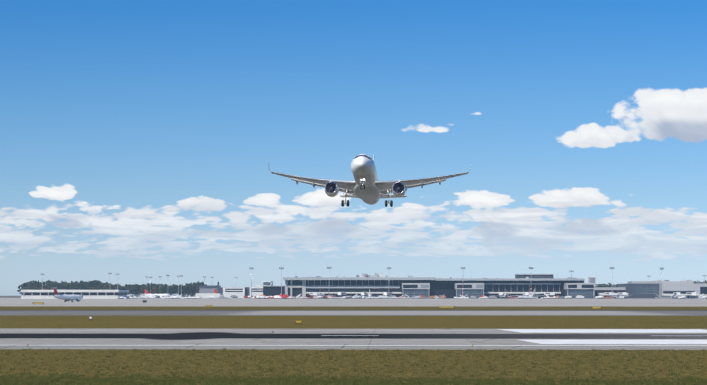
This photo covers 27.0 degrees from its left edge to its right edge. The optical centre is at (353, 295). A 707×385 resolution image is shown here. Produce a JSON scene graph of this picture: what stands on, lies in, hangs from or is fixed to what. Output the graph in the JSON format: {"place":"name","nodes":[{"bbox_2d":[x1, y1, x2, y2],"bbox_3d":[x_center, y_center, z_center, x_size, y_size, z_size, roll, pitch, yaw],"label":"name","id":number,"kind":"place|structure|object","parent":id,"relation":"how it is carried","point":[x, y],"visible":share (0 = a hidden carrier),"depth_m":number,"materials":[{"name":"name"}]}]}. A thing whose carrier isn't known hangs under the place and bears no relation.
{"place":"outdoors","nodes":[
{"label":"outdoors","id":0,"kind":"place"},
{"bbox_2d":[0,296,706,384],"bbox_3d":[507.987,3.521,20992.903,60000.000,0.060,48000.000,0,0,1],"label":"ground","id":1,"kind":"structure","parent":0,"point":[348,322],"depth_m":170.94,"materials":[{"name":"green plant"}]},
{"bbox_2d":[17,283,27,291],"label":"tree","id":2,"kind":"object","parent":1,"relation":"on","point":[24,284],"visible":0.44,"depth_m":2558.15,"materials":[{"name":"green plant"}]},
{"bbox_2d":[27,280,39,287],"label":"tree","id":3,"kind":"object","parent":1,"relation":"on","point":[33,284],"visible":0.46,"depth_m":2540.74,"materials":[{"name":"green plant"}]},
{"bbox_2d":[47,281,60,288],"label":"tree","id":4,"kind":"object","parent":1,"relation":"on","point":[50,283],"visible":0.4,"depth_m":2573.38,"materials":[{"name":"green plant"}]},
{"bbox_2d":[87,280,99,287],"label":"tree","id":5,"kind":"object","parent":1,"relation":"on","point":[94,284],"visible":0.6,"depth_m":2587.22,"materials":[{"name":"green plant"}]},
{"bbox_2d":[103,283,113,288],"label":"tree","id":6,"kind":"object","parent":1,"relation":"on","point":[106,286],"visible":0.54,"depth_m":2512.16,"materials":[{"name":"green plant"}]},
{"bbox_2d":[141,285,150,292],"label":"tree","id":7,"kind":"object","parent":1,"relation":"on","point":[146,288],"visible":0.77,"depth_m":2375.56,"materials":[{"name":"green plant"}]},
{"bbox_2d":[158,287,168,293],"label":"tree","id":8,"kind":"object","parent":1,"relation":"on","point":[164,291],"visible":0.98,"depth_m":2314.58,"materials":[{"name":"green plant"}]},
{"bbox_2d":[170,285,179,293],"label":"tree","id":9,"kind":"object","parent":1,"relation":"on","point":[175,287],"visible":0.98,"depth_m":2408.68,"materials":[{"name":"green plant"}]},
{"bbox_2d":[182,287,189,293],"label":"tree","id":10,"kind":"object","parent":1,"relation":"on","point":[186,291],"visible":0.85,"depth_m":2391.13,"materials":[{"name":"green plant"}]},
{"bbox_2d":[0,348,706,384],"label":"grass tufts","id":11,"kind":"object","parent":1,"relation":"on","point":[182,363],"visible":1,"depth_m":70.21,"materials":[{"name":"green grass"}]},
{"bbox_2d":[21,273,706,298],"bbox_3d":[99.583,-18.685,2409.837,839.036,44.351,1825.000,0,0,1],"label":"terminal buildings","id":12,"kind":"structure","parent":1,"relation":"on","point":[377,285],"depth_m":1694.21,"materials":[{"name":"grey glass"}]},
{"bbox_2d":[438,306,454,308],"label":"airfield sign","id":13,"kind":"object","parent":1,"relation":"on","point":[452,307],"visible":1,"depth_m":385.71,"materials":[{"name":"yellow"}]},
{"bbox_2d":[592,306,601,308],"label":"airfield sign","id":14,"kind":"object","parent":1,"relation":"on","point":[596,307],"visible":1,"depth_m":358.47,"materials":[{"name":"yellow"}]},
{"bbox_2d":[0,328,706,349],"bbox_3d":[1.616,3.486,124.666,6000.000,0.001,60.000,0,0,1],"label":"runway pavement","id":15,"kind":"structure","parent":0,"point":[109,338],"depth_m":119.20,"materials":[{"name":"grey asphalt"}]},
{"bbox_2d":[249,329,706,345],"bbox_3d":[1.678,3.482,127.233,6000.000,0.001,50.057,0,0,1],"label":"runway markings","id":16,"kind":"object","parent":15,"relation":"on","point":[615,331],"depth_m":113.78,"materials":[{"name":"paint"}]},
{"bbox_2d":[0,298,706,306],"bbox_3d":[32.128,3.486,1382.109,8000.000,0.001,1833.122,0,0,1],"label":"apron pavement","id":17,"kind":"structure","parent":0,"point":[640,302],"depth_m":726.79,"materials":[{"name":"grey concrete"}]},
{"bbox_2d":[48,288,82,301],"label":"parked jet","id":18,"kind":"object","parent":17,"relation":"on","point":[65,298],"visible":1,"depth_m":800.70,"materials":[{"name":"white paint"}]},
{"bbox_2d":[144,290,169,297],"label":"parked jet","id":19,"kind":"object","parent":17,"relation":"on","point":[157,295],"visible":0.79,"depth_m":2004.48,"materials":[{"name":"white paint"}]},
{"bbox_2d":[161,296,181,298],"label":"vehicle","id":20,"kind":"object","parent":17,"relation":"on","point":[172,297],"visible":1,"depth_m":1458.99,"materials":[{"name":"paint"}]},
{"bbox_2d":[249,266,253,298],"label":"light mast","id":21,"kind":"object","parent":17,"relation":"on","point":[251,281],"visible":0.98,"depth_m":1592.38,"materials":[{"name":"silver metal"}]},
{"bbox_2d":[279,268,283,293],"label":"light mast","id":22,"kind":"object","parent":17,"relation":"on","point":[281,279],"visible":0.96,"depth_m":1591.62,"materials":[{"name":"silver metal"}]},
{"bbox_2d":[338,292,345,298],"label":"boarding bridge","id":23,"kind":"structure","parent":17,"relation":"on","point":[341,293],"depth_m":1669.39,"materials":[{"name":"paint"}]},
{"bbox_2d":[357,289,381,298],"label":"parked jet","id":24,"kind":"object","parent":17,"relation":"on","point":[369,295],"visible":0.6,"depth_m":1605.92,"materials":[{"name":"white paint"}]},
{"bbox_2d":[493,289,517,298],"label":"parked jet","id":25,"kind":"object","parent":17,"relation":"on","point":[506,295],"visible":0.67,"depth_m":1602.81,"materials":[{"name":"white paint"}]},
{"bbox_2d":[544,292,554,298],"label":"boarding bridge","id":26,"kind":"structure","parent":17,"relation":"on","point":[550,293],"depth_m":1664.09,"materials":[{"name":"paint"}]},
{"bbox_2d":[659,268,663,298],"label":"light mast","id":27,"kind":"object","parent":17,"relation":"on","point":[661,282],"visible":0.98,"depth_m":1611.64,"materials":[{"name":"silver metal"}]},
{"bbox_2d":[686,292,695,298],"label":"boarding bridge","id":28,"kind":"structure","parent":17,"relation":"on","point":[690,293],"depth_m":1651.34,"materials":[{"name":"paint"}]},
{"bbox_2d":[0,310,706,315],"bbox_3d":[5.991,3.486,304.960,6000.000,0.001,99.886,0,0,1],"label":"taxiway pavement","id":29,"kind":"structure","parent":0,"point":[392,312],"depth_m":300.83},
{"bbox_2d":[0,0,706,295],"label":"sky","id":30,"kind":"structure","parent":0,"point":[139,139],"materials":[{"name":"blue"}]},
{"bbox_2d":[268,154,470,206],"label":"airliner","id":31,"kind":"object","parent":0,"point":[366,186],"visible":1,"depth_m":253.15,"materials":[{"name":"white paint"}]}
]}

